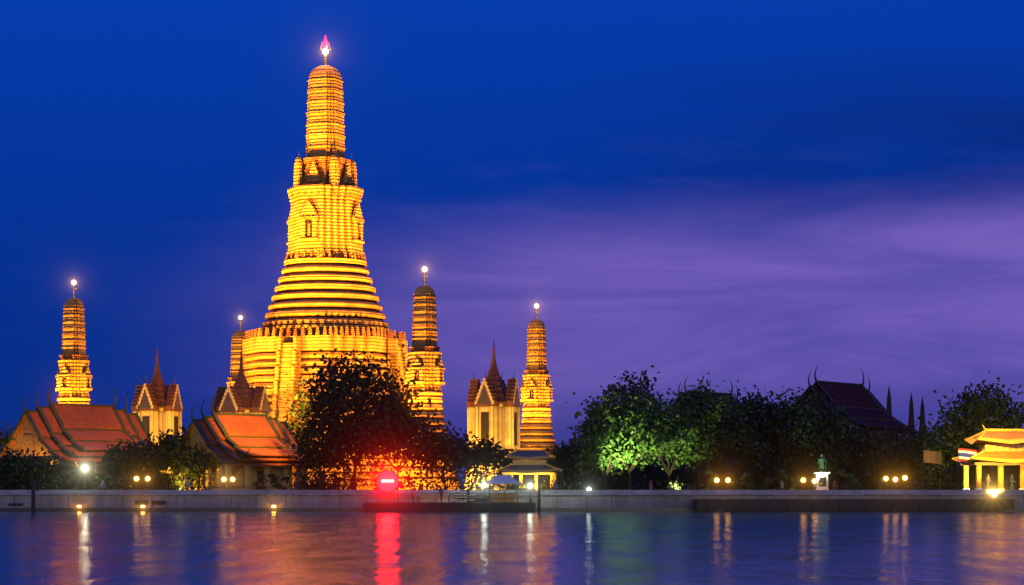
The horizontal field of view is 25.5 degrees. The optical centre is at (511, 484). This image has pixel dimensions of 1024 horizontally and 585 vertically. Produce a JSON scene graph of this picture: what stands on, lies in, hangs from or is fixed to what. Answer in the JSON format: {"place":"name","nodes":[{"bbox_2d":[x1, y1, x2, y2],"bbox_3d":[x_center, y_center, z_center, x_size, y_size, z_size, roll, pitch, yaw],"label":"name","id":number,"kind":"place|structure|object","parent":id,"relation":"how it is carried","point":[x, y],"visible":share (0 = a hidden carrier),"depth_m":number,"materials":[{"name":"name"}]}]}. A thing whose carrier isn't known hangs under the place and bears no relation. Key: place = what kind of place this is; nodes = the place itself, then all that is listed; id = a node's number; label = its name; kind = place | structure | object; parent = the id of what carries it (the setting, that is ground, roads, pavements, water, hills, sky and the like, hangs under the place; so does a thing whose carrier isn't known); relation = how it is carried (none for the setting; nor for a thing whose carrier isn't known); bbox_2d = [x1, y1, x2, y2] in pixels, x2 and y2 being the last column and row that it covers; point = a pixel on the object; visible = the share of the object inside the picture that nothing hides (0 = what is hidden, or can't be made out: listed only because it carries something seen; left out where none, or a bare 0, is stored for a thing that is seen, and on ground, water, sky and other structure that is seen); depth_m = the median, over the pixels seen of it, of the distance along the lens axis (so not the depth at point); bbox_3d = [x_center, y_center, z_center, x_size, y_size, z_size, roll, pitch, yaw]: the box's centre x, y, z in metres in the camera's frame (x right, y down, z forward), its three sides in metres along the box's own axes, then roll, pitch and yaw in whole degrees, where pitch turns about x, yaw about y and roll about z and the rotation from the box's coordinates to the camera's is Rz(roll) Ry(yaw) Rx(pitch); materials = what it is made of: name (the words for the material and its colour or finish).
{"place":"outdoors","nodes":[
{"label":"outdoors","id":0,"kind":"place"},
{"bbox_2d":[0,422,12,471],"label":"tree","id":1,"kind":"object","parent":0,"point":[3,441],"visible":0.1,"depth_m":299.12,"materials":[{"name":"green plant"}]},
{"bbox_2d":[0,384,156,473],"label":"hall","id":2,"kind":"structure","parent":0,"point":[79,433],"depth_m":269.60,"materials":[{"name":"orange tile"}]},
{"bbox_2d":[0,511,1023,584],"bbox_3d":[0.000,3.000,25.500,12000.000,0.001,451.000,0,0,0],"label":"river water","id":3,"kind":"structure","parent":0,"point":[518,548],"depth_m":105.56,"materials":[{"name":"blue liquid"}]},
{"bbox_2d":[31,480,34,512],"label":"mooring pile","id":4,"kind":"object","parent":3,"relation":"in","point":[32,496],"visible":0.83,"depth_m":234.86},
{"bbox_2d":[363,470,540,511],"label":"ferry pier","id":5,"kind":"structure","parent":3,"relation":"in","point":[387,481],"depth_m":243.47,"materials":[{"name":"grey paint"}]},
{"bbox_2d":[0,490,1023,510],"bbox_3d":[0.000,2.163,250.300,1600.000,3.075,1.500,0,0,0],"label":"quay wall","id":6,"kind":"structure","parent":3,"relation":"in","point":[338,500],"depth_m":250.00,"materials":[{"name":"concrete"}]},
{"bbox_2d":[693,499,1015,509],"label":"wall","id":7,"kind":"structure","parent":3,"relation":"on","point":[854,504],"depth_m":245.50,"materials":[{"name":"grey paint"}]},
{"bbox_2d":[0,0,1023,484],"label":"sky","id":8,"kind":"structure","parent":0,"point":[760,193],"materials":[{"name":"blue"}]},
{"bbox_2d":[658,376,742,451],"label":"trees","id":9,"kind":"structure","parent":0,"point":[719,394],"depth_m":311.94,"materials":[{"name":"plant"}]},
{"label":"temple ground","id":10,"kind":"structure","parent":0,"visible":0},
{"bbox_2d":[0,463,43,489],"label":"hedge","id":11,"kind":"object","parent":10,"relation":"on","point":[12,485],"visible":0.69,"depth_m":259.34,"materials":[{"name":"green plant"}]},
{"bbox_2d":[0,443,67,489],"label":"tree","id":12,"kind":"object","parent":10,"relation":"on","point":[14,461],"visible":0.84,"depth_m":258.07,"materials":[{"name":"green plant"}]},
{"bbox_2d":[0,469,92,491],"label":"bush","id":13,"kind":"object","parent":10,"relation":"on","point":[53,484],"visible":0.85,"depth_m":253.75,"materials":[{"name":"green plant"}]},
{"bbox_2d":[30,453,91,489],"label":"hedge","id":14,"kind":"object","parent":10,"relation":"on","point":[47,471],"visible":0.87,"depth_m":256.78,"materials":[{"name":"green plant"}]},
{"bbox_2d":[55,280,91,403],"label":"temple tower","id":15,"kind":"structure","parent":10,"relation":"on","point":[73,376],"depth_m":294.77,"materials":[{"name":"paint"}]},
{"bbox_2d":[48,462,102,489],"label":"hedge","id":16,"kind":"object","parent":10,"relation":"on","point":[86,483],"visible":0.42,"depth_m":259.32,"materials":[{"name":"green plant"}]},
{"bbox_2d":[0,469,185,489],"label":"hedge","id":17,"kind":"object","parent":10,"relation":"on","point":[180,471],"depth_m":261.75,"materials":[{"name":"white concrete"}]},
{"bbox_2d":[77,455,130,489],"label":"hedge","id":18,"kind":"object","parent":10,"relation":"on","point":[93,467],"visible":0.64,"depth_m":260.29,"materials":[{"name":"green plant"}]},
{"bbox_2d":[75,474,146,489],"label":"bush","id":19,"kind":"object","parent":10,"relation":"on","point":[109,483],"visible":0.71,"depth_m":253.97,"materials":[{"name":"green plant"}]},
{"bbox_2d":[84,469,158,489],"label":"hedge","id":20,"kind":"object","parent":10,"relation":"on","point":[125,481],"visible":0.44,"depth_m":258.37,"materials":[{"name":"green plant"}]},
{"bbox_2d":[99,430,156,479],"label":"tree","id":21,"kind":"object","parent":10,"relation":"on","point":[116,455],"visible":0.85,"depth_m":260.35,"materials":[{"name":"green plant"}]},
{"bbox_2d":[115,462,174,489],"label":"hedge","id":22,"kind":"object","parent":10,"relation":"on","point":[142,475],"visible":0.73,"depth_m":259.27,"materials":[{"name":"green plant"}]},
{"bbox_2d":[131,348,182,473],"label":"temple pavilion","id":23,"kind":"structure","parent":10,"relation":"on","point":[158,400],"depth_m":324.86,"materials":[{"name":"paint"}]},
{"bbox_2d":[125,426,193,476],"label":"tree","id":24,"kind":"object","parent":10,"relation":"on","point":[171,443],"visible":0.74,"depth_m":261.16,"materials":[{"name":"green plant"}]},
{"bbox_2d":[132,455,191,489],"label":"hedge","id":25,"kind":"object","parent":10,"relation":"on","point":[167,477],"visible":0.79,"depth_m":260.14,"materials":[{"name":"green plant"}]},
{"bbox_2d":[142,471,211,489],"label":"hedge","id":26,"kind":"object","parent":10,"relation":"on","point":[177,480],"visible":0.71,"depth_m":258.28,"materials":[{"name":"green plant"}]},
{"bbox_2d":[177,443,221,480],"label":"tree","id":27,"kind":"object","parent":10,"relation":"on","point":[198,460],"visible":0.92,"depth_m":259.52,"materials":[{"name":"green plant"}]},
{"bbox_2d":[227,316,246,385],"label":"temple tower","id":28,"kind":"structure","parent":10,"relation":"on","point":[238,336],"depth_m":356.87,"materials":[{"name":"paint"}]},
{"bbox_2d":[213,349,270,415],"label":"temple pavilion","id":29,"kind":"structure","parent":10,"relation":"on","point":[240,395],"depth_m":285.29,"materials":[{"name":"tile"}]},
{"bbox_2d":[166,393,322,489],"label":"hall","id":30,"kind":"structure","parent":10,"relation":"on","point":[247,450],"depth_m":262.34,"materials":[{"name":"orange tile"}]},
{"bbox_2d":[252,474,278,489],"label":"topiary","id":31,"kind":"object","parent":10,"relation":"on","point":[258,486],"visible":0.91,"depth_m":253.63,"materials":[{"name":"green plant"}]},
{"bbox_2d":[267,473,289,489],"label":"topiary","id":32,"kind":"object","parent":10,"relation":"on","point":[277,485],"visible":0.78,"depth_m":253.67,"materials":[{"name":"green plant"}]},
{"bbox_2d":[286,473,335,489],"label":"bush","id":33,"kind":"object","parent":10,"relation":"on","point":[307,484],"visible":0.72,"depth_m":253.58,"materials":[{"name":"green plant"}]},
{"bbox_2d":[285,465,345,489],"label":"hedge","id":34,"kind":"object","parent":10,"relation":"on","point":[304,476],"visible":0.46,"depth_m":256.66,"materials":[{"name":"green plant"}]},
{"bbox_2d":[287,422,359,478],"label":"tree","id":35,"kind":"object","parent":10,"relation":"on","point":[315,457],"visible":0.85,"depth_m":259.33,"materials":[{"name":"green plant"}]},
{"bbox_2d":[243,35,408,489],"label":"temple tower","id":36,"kind":"structure","parent":10,"relation":"on","point":[325,298],"depth_m":311.90,"materials":[{"name":"paint"}]},
{"bbox_2d":[313,477,356,489],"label":"bush","id":37,"kind":"object","parent":10,"relation":"on","point":[337,485],"visible":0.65,"depth_m":253.64,"materials":[{"name":"green plant"}]},
{"bbox_2d":[322,457,371,489],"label":"hedge","id":38,"kind":"object","parent":10,"relation":"on","point":[349,469],"visible":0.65,"depth_m":258.34,"materials":[{"name":"green plant"}]},
{"bbox_2d":[277,344,440,489],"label":"tree","id":39,"kind":"object","parent":10,"relation":"on","point":[336,406],"visible":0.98,"depth_m":258.99,"materials":[{"name":"green plant"}]},
{"bbox_2d":[340,451,407,489],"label":"hedge","id":40,"kind":"object","parent":10,"relation":"on","point":[381,468],"visible":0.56,"depth_m":259.78,"materials":[{"name":"green plant"}]},
{"bbox_2d":[345,400,452,489],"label":"tree","id":41,"kind":"object","parent":10,"relation":"on","point":[421,447],"visible":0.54,"depth_m":261.20,"materials":[{"name":"green plant"}]},
{"bbox_2d":[375,464,442,489],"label":"hedge","id":42,"kind":"object","parent":10,"relation":"on","point":[409,483],"visible":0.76,"depth_m":256.93,"materials":[{"name":"green plant"}]},
{"bbox_2d":[392,267,459,489],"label":"temple tower","id":43,"kind":"structure","parent":10,"relation":"on","point":[426,368],"depth_m":276.59,"materials":[{"name":"paint"}]},
{"bbox_2d":[402,420,483,488],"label":"tree","id":44,"kind":"object","parent":10,"relation":"on","point":[449,451],"visible":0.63,"depth_m":264.67,"materials":[{"name":"green plant"}]},
{"bbox_2d":[416,457,500,489],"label":"hedge","id":45,"kind":"object","parent":10,"relation":"on","point":[452,471],"visible":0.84,"depth_m":258.45,"materials":[{"name":"green plant"}]},
{"bbox_2d":[444,450,507,489],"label":"hedge","id":46,"kind":"object","parent":10,"relation":"on","point":[476,473],"visible":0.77,"depth_m":259.89,"materials":[{"name":"green plant"}]},
{"bbox_2d":[452,435,512,489],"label":"tree","id":47,"kind":"object","parent":10,"relation":"on","point":[487,450],"visible":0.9,"depth_m":260.28,"materials":[{"name":"green plant"}]},
{"bbox_2d":[464,340,520,489],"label":"temple pavilion","id":48,"kind":"structure","parent":10,"relation":"on","point":[493,403],"depth_m":303.82,"materials":[{"name":"stucco"},{"name":"roof tile"}]},
{"bbox_2d":[477,465,533,489],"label":"hedge","id":49,"kind":"object","parent":10,"relation":"on","point":[499,488],"visible":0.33,"depth_m":256.77,"materials":[{"name":"green plant"}]},
{"bbox_2d":[498,480,535,489],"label":"bush","id":50,"kind":"object","parent":10,"relation":"on","point":[523,486],"visible":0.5,"depth_m":253.53,"materials":[{"name":"green plant"}]},
{"bbox_2d":[497,446,562,489],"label":"pier pavilion","id":51,"kind":"structure","parent":10,"relation":"on","point":[530,462],"depth_m":254.66,"materials":[{"name":"white paint"}]},
{"bbox_2d":[514,304,554,451],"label":"temple tower","id":52,"kind":"structure","parent":10,"relation":"on","point":[536,426],"depth_m":333.58,"materials":[{"name":"paint"}]},
{"bbox_2d":[507,477,585,491],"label":"bush","id":53,"kind":"object","parent":10,"relation":"on","point":[558,485],"visible":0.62,"depth_m":253.54,"materials":[{"name":"green plant"}]},
{"bbox_2d":[548,462,591,489],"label":"hedge","id":54,"kind":"object","parent":10,"relation":"on","point":[564,478],"visible":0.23,"depth_m":271.64,"materials":[{"name":"green plant"}]},
{"bbox_2d":[545,436,602,486],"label":"tree","id":55,"kind":"object","parent":10,"relation":"on","point":[562,453],"visible":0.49,"depth_m":269.01,"materials":[{"name":"green plant"}]},
{"bbox_2d":[547,449,613,489],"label":"hedge","id":56,"kind":"object","parent":10,"relation":"on","point":[582,488],"visible":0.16,"depth_m":274.21,"materials":[{"name":"green plant"}]},
{"bbox_2d":[572,455,624,489],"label":"tree","id":57,"kind":"object","parent":10,"relation":"on","point":[587,472],"visible":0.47,"depth_m":261.12,"materials":[{"name":"green plant"}]},
{"bbox_2d":[570,412,636,489],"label":"green tree","id":58,"kind":"object","parent":10,"relation":"on","point":[594,449],"visible":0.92,"depth_m":257.73,"materials":[{"name":"green plant"}]},
{"bbox_2d":[588,457,636,489],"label":"hedge","id":59,"kind":"object","parent":10,"relation":"on","point":[610,484],"visible":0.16,"depth_m":279.20,"materials":[{"name":"green plant"}]},
{"bbox_2d":[585,365,670,421],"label":"green tree","id":60,"kind":"object","parent":10,"relation":"on","point":[611,389],"visible":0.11,"depth_m":289.04,"materials":[{"name":"green plant"}]},
{"bbox_2d":[560,381,698,489],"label":"green tree","id":61,"kind":"object","parent":10,"relation":"on","point":[616,413],"visible":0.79,"depth_m":258.93,"materials":[{"name":"green plant"}]},
{"bbox_2d":[599,457,678,489],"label":"hedge","id":62,"kind":"object","parent":10,"relation":"on","point":[635,475],"visible":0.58,"depth_m":271.87,"materials":[{"name":"green plant"}]},
{"bbox_2d":[622,453,694,489],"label":"hedge","id":63,"kind":"object","parent":10,"relation":"on","point":[654,475],"visible":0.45,"depth_m":274.40,"materials":[{"name":"green plant"}]},
{"bbox_2d":[626,459,696,489],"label":"hedge","id":64,"kind":"object","parent":10,"relation":"on","point":[665,476],"visible":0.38,"depth_m":276.78,"materials":[{"name":"green plant"}]},
{"bbox_2d":[629,407,710,487],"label":"green tree","id":65,"kind":"object","parent":10,"relation":"on","point":[686,448],"visible":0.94,"depth_m":259.21,"materials":[{"name":"green plant"}]},
{"bbox_2d":[655,480,711,489],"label":"bush","id":66,"kind":"object","parent":10,"relation":"on","point":[689,487],"visible":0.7,"depth_m":253.74,"materials":[{"name":"green plant"}]},
{"bbox_2d":[663,458,715,488],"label":"hedge","id":67,"kind":"object","parent":10,"relation":"on","point":[687,479],"visible":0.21,"depth_m":279.46,"materials":[{"name":"green plant"}]},
{"bbox_2d":[648,372,756,489],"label":"green tree","id":68,"kind":"object","parent":10,"relation":"on","point":[707,414],"visible":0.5,"depth_m":264.04,"materials":[{"name":"green plant"}]},
{"bbox_2d":[677,451,743,489],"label":"hedge","id":69,"kind":"object","parent":10,"relation":"on","point":[705,476],"visible":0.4,"depth_m":271.93,"materials":[{"name":"green plant"}]},
{"bbox_2d":[703,469,718,489],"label":"topiary","id":70,"kind":"object","parent":10,"relation":"on","point":[712,477],"visible":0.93,"depth_m":254.84,"materials":[{"name":"green plant"}]},
{"bbox_2d":[684,456,759,489],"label":"hedge","id":71,"kind":"object","parent":10,"relation":"on","point":[723,469],"visible":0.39,"depth_m":274.24,"materials":[{"name":"green plant"}]},
{"bbox_2d":[698,410,770,489],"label":"tree","id":72,"kind":"object","parent":10,"relation":"on","point":[739,433],"visible":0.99,"depth_m":261.04,"materials":[{"name":"green plant"}]},
{"bbox_2d":[703,449,772,489],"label":"hedge","id":73,"kind":"object","parent":10,"relation":"on","point":[761,473],"visible":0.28,"depth_m":276.79,"materials":[{"name":"green plant"}]},
{"bbox_2d":[710,479,772,489],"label":"bush","id":74,"kind":"object","parent":10,"relation":"on","point":[732,483],"visible":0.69,"depth_m":253.56,"materials":[{"name":"green plant"}]},
{"bbox_2d":[739,472,754,489],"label":"topiary","id":75,"kind":"object","parent":10,"relation":"on","point":[745,475],"visible":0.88,"depth_m":253.22,"materials":[{"name":"green plant"}]},
{"bbox_2d":[719,385,799,489],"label":"tree","id":76,"kind":"object","parent":10,"relation":"on","point":[747,408],"visible":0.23,"depth_m":273.11,"materials":[{"name":"green plant"}]},
{"bbox_2d":[728,452,791,489],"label":"hedge","id":77,"kind":"object","parent":10,"relation":"on","point":[759,470],"visible":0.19,"depth_m":279.08,"materials":[{"name":"green plant"}]},
{"bbox_2d":[545,448,975,489],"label":"bushes","id":78,"kind":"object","parent":10,"relation":"on","point":[770,470],"depth_m":283.75,"materials":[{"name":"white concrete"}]},
{"bbox_2d":[761,469,786,489],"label":"topiary","id":79,"kind":"object","parent":10,"relation":"on","point":[766,480],"visible":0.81,"depth_m":253.83,"materials":[{"name":"green plant"}]},
{"bbox_2d":[737,455,811,489],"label":"hedge","id":80,"kind":"object","parent":10,"relation":"on","point":[777,479],"visible":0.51,"depth_m":271.85,"materials":[{"name":"green plant"}]},
{"bbox_2d":[775,474,798,489],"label":"topiary","id":81,"kind":"object","parent":10,"relation":"on","point":[792,485],"visible":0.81,"depth_m":255.16,"materials":[{"name":"green plant"}]},
{"bbox_2d":[757,453,832,489],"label":"hedge","id":82,"kind":"object","parent":10,"relation":"on","point":[803,475],"visible":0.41,"depth_m":274.25,"materials":[{"name":"green plant"}]},
{"bbox_2d":[741,383,858,489],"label":"tree","id":83,"kind":"object","parent":10,"relation":"on","point":[788,439],"visible":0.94,"depth_m":265.97,"materials":[{"name":"green plant"}]},
{"bbox_2d":[780,448,841,489],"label":"hedge","id":84,"kind":"object","parent":10,"relation":"on","point":[808,473],"visible":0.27,"depth_m":276.84,"materials":[{"name":"green plant"}]},
{"bbox_2d":[813,454,829,489],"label":"king statue","id":85,"kind":"object","parent":10,"relation":"on","point":[821,477],"visible":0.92,"depth_m":255.33,"materials":[{"name":"white paint"}]},
{"bbox_2d":[837,469,857,489],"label":"topiary","id":86,"kind":"object","parent":10,"relation":"on","point":[845,485],"visible":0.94,"depth_m":253.01,"materials":[{"name":"green plant"}]},
{"bbox_2d":[797,418,900,487],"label":"tree","id":87,"kind":"object","parent":10,"relation":"on","point":[850,461],"visible":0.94,"depth_m":265.43,"materials":[{"name":"green plant"}]},
{"bbox_2d":[784,365,923,449],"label":"temple roof","id":88,"kind":"structure","parent":10,"relation":"on","point":[865,405],"depth_m":297.40,"materials":[{"name":"red tile"}]},
{"bbox_2d":[821,465,899,489],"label":"hedge","id":89,"kind":"object","parent":10,"relation":"on","point":[842,479],"visible":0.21,"depth_m":271.63,"materials":[{"name":"green plant"}]},
{"bbox_2d":[820,479,929,489],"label":"bush","id":90,"kind":"object","parent":10,"relation":"on","point":[861,485],"visible":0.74,"depth_m":253.03,"materials":[{"name":"green plant"}]},
{"bbox_2d":[866,468,916,489],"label":"hedge","id":91,"kind":"object","parent":10,"relation":"on","point":[890,483],"visible":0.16,"depth_m":276.59,"materials":[{"name":"green plant"}]},
{"bbox_2d":[864,421,950,489],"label":"tree","id":92,"kind":"object","parent":10,"relation":"on","point":[908,458],"visible":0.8,"depth_m":267.73,"materials":[{"name":"green plant"}]},
{"bbox_2d":[907,393,914,439],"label":"chedi","id":93,"kind":"structure","parent":10,"relation":"on","point":[911,416],"depth_m":325.71,"materials":[{"name":"paint"}]},
{"bbox_2d":[919,396,924,439],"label":"chedi","id":94,"kind":"structure","parent":10,"relation":"on","point":[922,413],"depth_m":331.72,"materials":[{"name":"paint"}]},
{"bbox_2d":[888,441,956,489],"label":"hedge","id":95,"kind":"object","parent":10,"relation":"on","point":[931,480],"visible":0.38,"depth_m":271.50,"materials":[{"name":"green plant"}]},
{"bbox_2d":[893,479,953,489],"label":"bush","id":96,"kind":"object","parent":10,"relation":"on","point":[909,486],"visible":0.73,"depth_m":253.66,"materials":[{"name":"green plant"}]},
{"bbox_2d":[923,448,941,486],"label":"yellow flag","id":97,"kind":"object","parent":10,"relation":"on","point":[929,456],"visible":0.93,"depth_m":254.99,"materials":[{"name":"yellow fabric"}]},
{"bbox_2d":[904,419,977,489],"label":"tree","id":98,"kind":"object","parent":10,"relation":"on","point":[945,436],"visible":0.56,"depth_m":270.90,"materials":[{"name":"green plant"}]},
{"bbox_2d":[913,462,974,489],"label":"hedge","id":99,"kind":"object","parent":10,"relation":"on","point":[949,475],"visible":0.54,"depth_m":274.37,"materials":[{"name":"green plant"}]},
{"bbox_2d":[919,461,975,489],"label":"hedge","id":100,"kind":"object","parent":10,"relation":"on","point":[960,474],"visible":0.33,"depth_m":276.86,"materials":[{"name":"green plant"}]},
{"bbox_2d":[958,446,976,489],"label":"thai flag","id":101,"kind":"object","parent":10,"relation":"on","point":[965,454],"visible":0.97,"depth_m":254.99,"materials":[{"name":"multicoloured fabric"}]},
{"bbox_2d":[917,370,1023,451],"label":"tree","id":102,"kind":"object","parent":10,"relation":"on","point":[977,412],"visible":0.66,"depth_m":273.49,"materials":[{"name":"green plant"}]},
{"bbox_2d":[952,425,1023,489],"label":"pavilion","id":103,"kind":"structure","parent":10,"relation":"on","point":[998,457],"depth_m":255.39,"materials":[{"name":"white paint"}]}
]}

